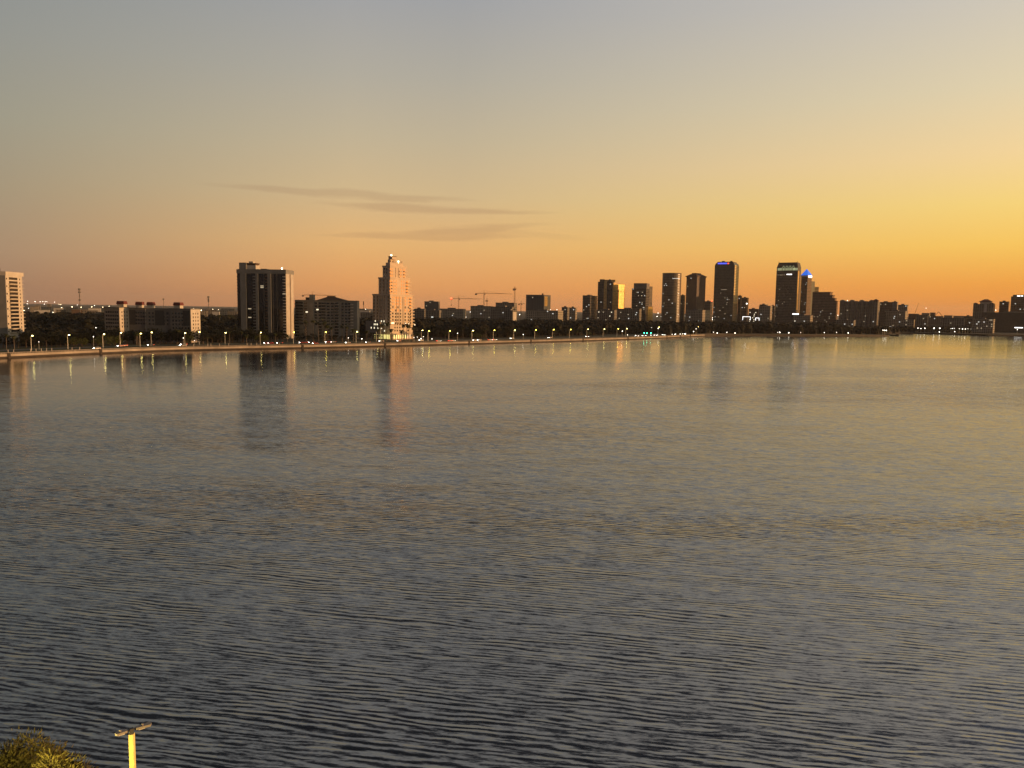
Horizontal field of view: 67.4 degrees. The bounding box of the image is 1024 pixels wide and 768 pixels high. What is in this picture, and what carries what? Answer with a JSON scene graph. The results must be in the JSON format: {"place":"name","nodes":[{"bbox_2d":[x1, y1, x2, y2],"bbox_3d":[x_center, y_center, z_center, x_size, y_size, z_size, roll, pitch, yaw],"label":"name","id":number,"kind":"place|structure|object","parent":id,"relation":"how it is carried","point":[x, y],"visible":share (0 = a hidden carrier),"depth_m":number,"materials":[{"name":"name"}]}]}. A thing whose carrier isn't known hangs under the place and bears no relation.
{"place":"outdoors","nodes":[
{"label":"outdoors","id":0,"kind":"place"},
{"bbox_2d":[0,335,649,351],"bbox_3d":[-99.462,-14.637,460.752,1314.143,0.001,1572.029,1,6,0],"label":"median grass","id":1,"kind":"structure","parent":0,"point":[268,344],"depth_m":621.95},
{"bbox_2d":[198,331,208,344],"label":"shade tree","id":2,"kind":"object","parent":1,"relation":"on","point":[203,335],"visible":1,"depth_m":602.42,"materials":[{"name":"green plant"}]},
{"bbox_2d":[0,334,684,352],"bbox_3d":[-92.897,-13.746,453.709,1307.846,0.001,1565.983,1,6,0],"label":"road","id":3,"kind":"structure","parent":0,"point":[293,344],"depth_m":634.57,"materials":[{"name":"asphalt"}]},
{"bbox_2d":[14,334,864,352],"bbox_3d":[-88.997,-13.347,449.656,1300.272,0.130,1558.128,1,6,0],"label":"kerb","id":4,"kind":"structure","parent":3,"relation":"on","point":[535,339],"depth_m":814.30,"materials":[{"name":"concrete"}]},
{"bbox_2d":[16,333,756,349],"bbox_3d":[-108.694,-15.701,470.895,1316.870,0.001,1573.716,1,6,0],"label":"pavement","id":5,"kind":"structure","parent":0,"point":[317,342],"depth_m":641.03,"materials":[{"name":"concrete"}]},
{"bbox_2d":[0,333,787,349],"bbox_3d":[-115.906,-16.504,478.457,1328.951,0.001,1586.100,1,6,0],"label":"lawn","id":6,"kind":"structure","parent":0,"point":[298,342],"depth_m":666.92,"materials":[{"name":"green plant"}]},
{"bbox_2d":[12,337,25,347],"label":"shade tree","id":7,"kind":"object","parent":6,"relation":"on","point":[18,342],"visible":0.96,"depth_m":526.20,"materials":[{"name":"green plant"}]},
{"bbox_2d":[36,332,56,346],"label":"shade tree","id":8,"kind":"object","parent":6,"relation":"on","point":[43,341],"visible":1,"depth_m":540.59,"materials":[{"name":"green plant"}]},
{"bbox_2d":[45,333,63,346],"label":"shade tree","id":9,"kind":"object","parent":6,"relation":"on","point":[56,335],"visible":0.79,"depth_m":547.48,"materials":[{"name":"green plant"}]},
{"bbox_2d":[51,334,66,346],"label":"shade tree","id":10,"kind":"object","parent":6,"relation":"on","point":[61,339],"visible":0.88,"depth_m":548.61,"materials":[{"name":"green plant"}]},
{"bbox_2d":[66,337,79,344],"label":"bright tree","id":11,"kind":"object","parent":6,"relation":"on","point":[72,340],"visible":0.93,"depth_m":550.17,"materials":[{"name":"green plant"}]},
{"bbox_2d":[66,332,81,345],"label":"shade tree","id":12,"kind":"object","parent":6,"relation":"on","point":[78,335],"visible":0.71,"depth_m":557.74,"materials":[{"name":"green plant"}]},
{"bbox_2d":[76,337,88,346],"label":"bright tree","id":13,"kind":"object","parent":6,"relation":"on","point":[83,341],"visible":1,"depth_m":554.87,"materials":[{"name":"green plant"}]},
{"bbox_2d":[96,333,113,345],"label":"bright tree","id":14,"kind":"object","parent":6,"relation":"on","point":[103,341],"visible":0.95,"depth_m":566.51,"materials":[{"name":"green plant"}]},
{"bbox_2d":[108,336,122,343],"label":"bright tree","id":15,"kind":"object","parent":6,"relation":"on","point":[116,340],"visible":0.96,"depth_m":575.58,"materials":[{"name":"green plant"}]},
{"bbox_2d":[131,333,144,343],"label":"shade tree","id":16,"kind":"object","parent":6,"relation":"on","point":[141,335],"visible":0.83,"depth_m":597.53,"materials":[{"name":"green plant"}]},
{"bbox_2d":[150,331,165,343],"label":"shade tree","id":17,"kind":"object","parent":6,"relation":"on","point":[159,335],"visible":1,"depth_m":601.87,"materials":[{"name":"green plant"}]},
{"bbox_2d":[162,329,177,343],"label":"shade tree","id":18,"kind":"object","parent":6,"relation":"on","point":[167,337],"visible":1,"depth_m":606.52,"materials":[{"name":"green plant"}]},
{"bbox_2d":[171,329,185,343],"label":"shade tree","id":19,"kind":"object","parent":6,"relation":"on","point":[174,330],"visible":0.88,"depth_m":608.19,"materials":[{"name":"green plant"}]},
{"bbox_2d":[175,330,192,342],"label":"shade tree","id":20,"kind":"object","parent":6,"relation":"on","point":[182,336],"visible":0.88,"depth_m":608.87,"materials":[{"name":"green plant"}]},
{"bbox_2d":[207,330,222,342],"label":"shade tree","id":21,"kind":"object","parent":6,"relation":"on","point":[212,336],"visible":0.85,"depth_m":632.18,"materials":[{"name":"green plant"}]},
{"bbox_2d":[246,327,267,342],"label":"shade tree","id":22,"kind":"object","parent":6,"relation":"on","point":[251,334],"visible":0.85,"depth_m":651.93,"materials":[{"name":"green plant"}]},
{"bbox_2d":[0,333,1023,767],"bbox_3d":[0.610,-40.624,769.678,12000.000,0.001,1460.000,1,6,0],"label":"water","id":23,"kind":"structure","parent":0,"point":[730,553],"depth_m":107.00,"materials":[{"name":"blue liquid"}]},
{"bbox_2d":[885,332,1023,335],"bbox_3d":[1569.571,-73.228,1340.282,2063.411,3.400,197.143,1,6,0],"label":"seawall","id":24,"kind":"object","parent":23,"relation":"in","point":[949,334],"visible":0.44,"depth_m":1391.91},
{"bbox_2d":[0,304,1023,351],"bbox_3d":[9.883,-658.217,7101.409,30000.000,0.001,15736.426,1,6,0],"label":"ground","id":25,"kind":"structure","parent":0,"point":[656,316],"depth_m":982.77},
{"bbox_2d":[0,333,9,347],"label":"shade tree","id":26,"kind":"object","parent":25,"relation":"on","point":[4,337],"visible":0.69,"depth_m":527.78,"materials":[{"name":"green plant"}]},
{"bbox_2d":[3,336,15,347],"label":"shade tree","id":27,"kind":"object","parent":25,"relation":"on","point":[11,342],"visible":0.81,"depth_m":526.21,"materials":[{"name":"green plant"}]},
{"bbox_2d":[0,271,25,340],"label":"apartment tower","id":28,"kind":"structure","parent":25,"relation":"on","point":[11,310],"depth_m":603.79,"materials":[{"name":"grey concrete"}]},
{"bbox_2d":[17,331,36,347],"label":"shade tree","id":29,"kind":"object","parent":25,"relation":"on","point":[27,333],"visible":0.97,"depth_m":532.34,"materials":[{"name":"green plant"}]},
{"bbox_2d":[24,333,41,346],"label":"shade tree","id":30,"kind":"object","parent":25,"relation":"on","point":[37,334],"visible":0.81,"depth_m":539.18,"materials":[{"name":"green plant"}]},
{"bbox_2d":[30,306,38,311],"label":"warehouse","id":31,"kind":"structure","parent":25,"relation":"on","point":[32,308],"depth_m":2287.76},
{"bbox_2d":[71,309,86,313],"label":"warehouse","id":32,"kind":"structure","parent":25,"relation":"on","point":[75,310],"depth_m":1490.48,"materials":[{"name":"brown brick"}]},
{"bbox_2d":[104,301,128,341],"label":"apartment block","id":33,"kind":"structure","parent":25,"relation":"on","point":[117,316],"depth_m":638.93,"materials":[{"name":"concrete"}]},
{"bbox_2d":[111,330,129,344],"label":"shade tree","id":34,"kind":"object","parent":25,"relation":"on","point":[123,336],"visible":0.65,"depth_m":594.19,"materials":[{"name":"green plant"}]},
{"bbox_2d":[129,302,145,340],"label":"apartment block","id":35,"kind":"structure","parent":25,"relation":"on","point":[137,317],"depth_m":649.58,"materials":[{"name":"concrete"}]},
{"bbox_2d":[142,329,161,343],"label":"shade tree","id":36,"kind":"object","parent":25,"relation":"on","point":[150,335],"visible":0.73,"depth_m":605.65,"materials":[{"name":"green plant"}]},
{"bbox_2d":[148,329,158,343],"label":"shade tree","id":37,"kind":"object","parent":25,"relation":"on","point":[153,331],"visible":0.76,"depth_m":607.30,"materials":[{"name":"green plant"}]},
{"bbox_2d":[145,302,170,341],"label":"apartment block","id":38,"kind":"structure","parent":25,"relation":"on","point":[158,318],"depth_m":643.43,"materials":[{"name":"concrete"}]},
{"bbox_2d":[169,302,200,342],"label":"apartment block","id":39,"kind":"structure","parent":25,"relation":"on","point":[183,318],"depth_m":639.79,"materials":[{"name":"concrete"}]},
{"bbox_2d":[214,329,230,342],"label":"shade tree","id":40,"kind":"object","parent":25,"relation":"on","point":[224,336],"visible":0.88,"depth_m":641.41,"materials":[{"name":"green plant"}]},
{"bbox_2d":[217,310,228,314],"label":"warehouse","id":41,"kind":"structure","parent":25,"relation":"on","point":[223,312],"depth_m":1641.88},
{"bbox_2d":[226,330,239,342],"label":"shade tree","id":42,"kind":"object","parent":25,"relation":"on","point":[233,333],"visible":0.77,"depth_m":648.32,"materials":[{"name":"green plant"}]},
{"bbox_2d":[231,326,254,341],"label":"shade tree","id":43,"kind":"object","parent":25,"relation":"on","point":[243,335],"visible":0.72,"depth_m":658.49,"materials":[{"name":"green plant"}]},
{"bbox_2d":[236,261,293,338],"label":"apartment tower","id":44,"kind":"structure","parent":25,"relation":"on","point":[265,298],"depth_m":738.46,"materials":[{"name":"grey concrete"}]},
{"bbox_2d":[290,290,290,338],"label":"slit window","id":45,"kind":"structure","parent":44,"relation":"in","point":[290,290],"depth_m":748.72,"materials":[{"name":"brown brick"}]},
{"bbox_2d":[294,294,358,338],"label":"apartment block","id":46,"kind":"structure","parent":25,"relation":"on","point":[335,312],"depth_m":767.70,"materials":[{"name":"grey concrete"}]},
{"bbox_2d":[0,333,728,350],"bbox_3d":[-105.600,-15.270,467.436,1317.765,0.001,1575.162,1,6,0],"label":"carriageway","id":47,"kind":"structure","parent":25,"relation":"on","point":[337,342],"depth_m":679.22,"materials":[{"name":"asphalt"}]},
{"bbox_2d":[360,312,372,318],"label":"warehouse","id":48,"kind":"structure","parent":25,"relation":"on","point":[365,314],"depth_m":1345.77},
{"bbox_2d":[366,254,414,339],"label":"apartment tower","id":49,"kind":"structure","parent":25,"relation":"on","point":[393,302],"depth_m":762.58,"materials":[{"name":"concrete"}]},
{"bbox_2d":[0,334,828,353],"bbox_3d":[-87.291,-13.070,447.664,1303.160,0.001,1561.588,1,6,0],"label":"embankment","id":50,"kind":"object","parent":25,"relation":"on","point":[408,342],"depth_m":672.11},
{"bbox_2d":[414,307,424,318],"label":"building","id":51,"kind":"structure","parent":25,"relation":"on","point":[419,312],"depth_m":1295.75,"materials":[{"name":"concrete"}]},
{"bbox_2d":[424,300,439,309],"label":"office block","id":52,"kind":"structure","parent":25,"relation":"on","point":[430,304],"depth_m":1742.57,"materials":[{"name":"grey glass"}]},
{"bbox_2d":[425,309,441,318],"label":"building","id":53,"kind":"structure","parent":25,"relation":"on","point":[431,313],"depth_m":1246.62,"materials":[{"name":"concrete"}]},
{"bbox_2d":[0,334,888,358],"bbox_3d":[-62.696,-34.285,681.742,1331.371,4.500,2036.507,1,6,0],"label":"seawall","id":54,"kind":"object","parent":25,"relation":"on","point":[116,350],"visible":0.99,"depth_m":633.44,"materials":[{"name":"concrete"}]},
{"bbox_2d":[440,308,465,318],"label":"building","id":55,"kind":"structure","parent":25,"relation":"on","point":[453,313],"depth_m":1596.34,"materials":[{"name":"concrete"}]},
{"bbox_2d":[470,305,492,319],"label":"construction building","id":56,"kind":"structure","parent":25,"relation":"on","point":[480,311],"depth_m":1696.81,"materials":[{"name":"concrete"}]},
{"bbox_2d":[18,311,970,345],"bbox_3d":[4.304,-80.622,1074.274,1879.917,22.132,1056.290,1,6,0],"label":"wood","id":57,"kind":"object","parent":25,"relation":"on","point":[64,322],"visible":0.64,"depth_m":1001.16,"materials":[{"name":"green plant"}]},
{"bbox_2d":[490,306,516,319],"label":"hospital building","id":58,"kind":"structure","parent":25,"relation":"on","point":[497,312],"depth_m":1501.45,"materials":[{"name":"concrete"}]},
{"bbox_2d":[496,302,516,306],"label":"construction building","id":59,"kind":"structure","parent":25,"relation":"on","point":[507,304],"depth_m":1715.76,"materials":[{"name":"concrete"}]},
{"bbox_2d":[504,309,516,320],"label":"building","id":60,"kind":"structure","parent":25,"relation":"on","point":[510,314],"depth_m":1249.66,"materials":[{"name":"concrete"}]},
{"bbox_2d":[526,293,550,309],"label":"hotel","id":61,"kind":"structure","parent":25,"relation":"on","point":[537,302],"depth_m":1559.96,"materials":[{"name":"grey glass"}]},
{"bbox_2d":[526,309,562,320],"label":"parking garage","id":62,"kind":"structure","parent":25,"relation":"on","point":[542,314],"depth_m":1402.03,"materials":[{"name":"concrete"}]},
{"bbox_2d":[562,306,568,320],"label":"building","id":63,"kind":"structure","parent":25,"relation":"on","point":[565,309],"depth_m":1495.91,"materials":[{"name":"concrete"}]},
{"bbox_2d":[569,306,576,320],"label":"building","id":64,"kind":"structure","parent":25,"relation":"on","point":[572,313],"depth_m":1476.05,"materials":[{"name":"concrete"}]},
{"bbox_2d":[582,295,596,320],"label":"office tower","id":65,"kind":"structure","parent":25,"relation":"on","point":[589,309],"depth_m":1796.64,"materials":[{"name":"concrete"}]},
{"bbox_2d":[597,279,615,309],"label":"office tower","id":66,"kind":"structure","parent":25,"relation":"on","point":[605,292],"depth_m":1842.96,"materials":[{"name":"grey concrete"}]},
{"bbox_2d":[597,309,616,320],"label":"parking garage","id":67,"kind":"structure","parent":25,"relation":"on","point":[607,314],"depth_m":1549.78,"materials":[{"name":"concrete"}]},
{"bbox_2d":[612,283,624,309],"bbox_3d":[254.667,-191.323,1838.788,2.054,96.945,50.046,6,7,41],"label":"office tower","id":68,"kind":"structure","parent":25,"relation":"on","point":[618,296],"depth_m":1835.17,"materials":[{"name":"gold glass"}]},
{"bbox_2d":[617,308,641,320],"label":"parking garage","id":69,"kind":"structure","parent":25,"relation":"on","point":[625,314],"depth_m":1502.09,"materials":[{"name":"concrete"}]},
{"bbox_2d":[631,283,649,320],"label":"office tower","id":70,"kind":"structure","parent":25,"relation":"on","point":[640,295],"depth_m":1795.07,"materials":[{"name":"concrete"}]},
{"bbox_2d":[646,306,652,321],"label":"office block","id":71,"kind":"structure","parent":25,"relation":"on","point":[649,313],"depth_m":1694.66,"materials":[{"name":"concrete"}]},
{"bbox_2d":[649,286,652,305],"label":"office block","id":72,"kind":"structure","parent":25,"relation":"on","point":[650,296],"depth_m":1851.42,"materials":[{"name":"beige"}]},
{"bbox_2d":[661,273,681,322],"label":"round tower","id":73,"kind":"structure","parent":25,"relation":"on","point":[671,296],"depth_m":1869.27,"materials":[{"name":"grey"}]},
{"bbox_2d":[680,294,685,321],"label":"office block","id":74,"kind":"structure","parent":25,"relation":"on","point":[682,310],"depth_m":1942.81,"materials":[{"name":"concrete"}]},
{"bbox_2d":[685,273,705,320],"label":"office tower","id":75,"kind":"structure","parent":25,"relation":"on","point":[695,289],"depth_m":1898.27,"materials":[{"name":"beige"}]},
{"bbox_2d":[686,309,709,321],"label":"building","id":76,"kind":"structure","parent":25,"relation":"on","point":[700,315],"depth_m":1604.94,"materials":[{"name":"concrete"}]},
{"bbox_2d":[704,300,712,321],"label":"office block","id":77,"kind":"structure","parent":25,"relation":"on","point":[708,304],"depth_m":1845.58,"materials":[{"name":"concrete"}]},
{"bbox_2d":[713,261,738,322],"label":"office tower","id":78,"kind":"structure","parent":25,"relation":"on","point":[726,280],"depth_m":1898.25,"materials":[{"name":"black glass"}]},
{"bbox_2d":[737,295,741,321],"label":"office block","id":79,"kind":"structure","parent":25,"relation":"on","point":[739,309],"depth_m":1942.14,"materials":[{"name":"concrete"}]},
{"bbox_2d":[740,297,748,321],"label":"office block","id":80,"kind":"structure","parent":25,"relation":"on","point":[744,306],"depth_m":1894.33,"materials":[{"name":"concrete"}]},
{"bbox_2d":[748,308,758,322],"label":"building","id":81,"kind":"structure","parent":25,"relation":"on","point":[753,314],"depth_m":1697.77,"materials":[{"name":"concrete"}]},
{"bbox_2d":[758,305,771,321],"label":"office block","id":82,"kind":"structure","parent":25,"relation":"on","point":[765,312],"depth_m":1598.66,"materials":[{"name":"concrete"}]},
{"bbox_2d":[772,305,774,321],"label":"office block","id":83,"kind":"structure","parent":25,"relation":"on","point":[773,312],"depth_m":1743.52,"materials":[{"name":"concrete"}]},
{"bbox_2d":[775,261,800,322],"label":"office tower","id":84,"kind":"structure","parent":25,"relation":"on","point":[788,283],"depth_m":1899.89,"materials":[{"name":"black"}]},
{"bbox_2d":[793,314,812,322],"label":"building","id":85,"kind":"structure","parent":25,"relation":"on","point":[799,318],"depth_m":1503.08,"materials":[{"name":"concrete"}]},
{"bbox_2d":[799,269,814,314],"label":"office tower","id":86,"kind":"structure","parent":25,"relation":"on","point":[807,289],"depth_m":1973.62,"materials":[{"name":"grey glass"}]},
{"bbox_2d":[811,292,837,323],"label":"office building","id":87,"kind":"structure","parent":25,"relation":"on","point":[824,307],"depth_m":1855.57,"materials":[{"name":"brown brick"}]},
{"bbox_2d":[835,319,855,327],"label":"building","id":88,"kind":"structure","parent":25,"relation":"on","point":[847,322],"depth_m":1452.71,"materials":[{"name":"concrete"}]},
{"bbox_2d":[839,300,879,326],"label":"condominium block","id":89,"kind":"structure","parent":25,"relation":"on","point":[860,312],"depth_m":1662.53,"materials":[{"name":"concrete"}]},
{"bbox_2d":[871,299,878,325],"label":"condominium block","id":90,"kind":"structure","parent":25,"relation":"on","point":[875,310],"depth_m":1635.18,"materials":[{"name":"grey"}]},
{"bbox_2d":[879,301,891,325],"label":"condominium block","id":91,"kind":"structure","parent":25,"relation":"on","point":[885,306],"depth_m":1781.68,"materials":[{"name":"concrete"}]},
{"bbox_2d":[892,301,897,309],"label":"condominium block","id":92,"kind":"structure","parent":25,"relation":"on","point":[894,305],"depth_m":1753.17,"materials":[{"name":"concrete"}]},
{"bbox_2d":[885,310,907,327],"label":"building","id":93,"kind":"structure","parent":25,"relation":"on","point":[893,318],"depth_m":1656.66,"materials":[{"name":"concrete"}]},
{"bbox_2d":[898,304,907,310],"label":"condominium block","id":94,"kind":"structure","parent":25,"relation":"on","point":[902,307],"depth_m":1736.09,"materials":[{"name":"concrete"}]},
{"bbox_2d":[900,319,914,326],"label":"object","id":95,"kind":"structure","parent":25,"relation":"on","point":[907,322],"depth_m":1501.22,"materials":[{"name":"beige"}]},
{"bbox_2d":[908,314,918,325],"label":"building","id":96,"kind":"structure","parent":25,"relation":"on","point":[910,316],"depth_m":1899.20,"materials":[{"name":"beige"}]},
{"bbox_2d":[916,315,928,325],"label":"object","id":97,"kind":"structure","parent":25,"relation":"on","point":[921,320],"depth_m":1699.61,"materials":[{"name":"grey"}]},
{"bbox_2d":[928,316,943,327],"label":"building","id":98,"kind":"structure","parent":25,"relation":"on","point":[935,321],"depth_m":1801.75,"materials":[{"name":"beige"}]},
{"bbox_2d":[942,318,964,327],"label":"building","id":99,"kind":"structure","parent":25,"relation":"on","point":[954,322],"depth_m":1555.48,"materials":[{"name":"beige"}]},
{"bbox_2d":[963,315,971,326],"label":"office block","id":100,"kind":"structure","parent":25,"relation":"on","point":[968,320],"depth_m":1697.73,"materials":[{"name":"concrete"}]},
{"bbox_2d":[971,318,994,332],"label":"building","id":101,"kind":"structure","parent":25,"relation":"on","point":[982,325],"depth_m":1456.00,"materials":[{"name":"concrete"}]},
{"bbox_2d":[972,299,994,318],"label":"condominium block","id":102,"kind":"structure","parent":25,"relation":"on","point":[985,305],"depth_m":1654.04,"materials":[{"name":"concrete"}]},
{"bbox_2d":[981,311,1023,332],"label":"building","id":103,"kind":"structure","parent":25,"relation":"on","point":[1009,321],"depth_m":1547.08,"materials":[{"name":"concrete"}]},
{"bbox_2d":[999,301,1009,311],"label":"office block","id":104,"kind":"structure","parent":25,"relation":"on","point":[1004,306],"depth_m":1695.94,"materials":[{"name":"concrete"}]},
{"bbox_2d":[1010,295,1023,311],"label":"office block","id":105,"kind":"structure","parent":25,"relation":"on","point":[1017,303],"depth_m":1658.41,"materials":[{"name":"concrete"}]},
{"bbox_2d":[0,0,1023,315],"label":"sky","id":106,"kind":"structure","parent":0,"point":[150,150],"materials":[{"name":"orange"}]},
{"bbox_3d":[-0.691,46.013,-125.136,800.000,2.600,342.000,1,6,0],"label":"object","id":107,"kind":"structure","parent":0,"visible":0},
{"bbox_2d":[0,726,72,767],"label":"feathery tree","id":108,"kind":"object","parent":107,"relation":"on","point":[13,755],"visible":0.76,"depth_m":39.67,"materials":[{"name":"green plant"}]},
{"bbox_2d":[32,740,98,767],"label":"feathery tree","id":109,"kind":"object","parent":107,"relation":"on","point":[55,760],"visible":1,"depth_m":37.72,"materials":[{"name":"green plant"}]},
{"bbox_2d":[115,722,151,767],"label":"lamp post","id":110,"kind":"object","parent":107,"relation":"on","point":[132,752],"visible":1,"depth_m":37.86,"materials":[{"name":"yellow metal"}]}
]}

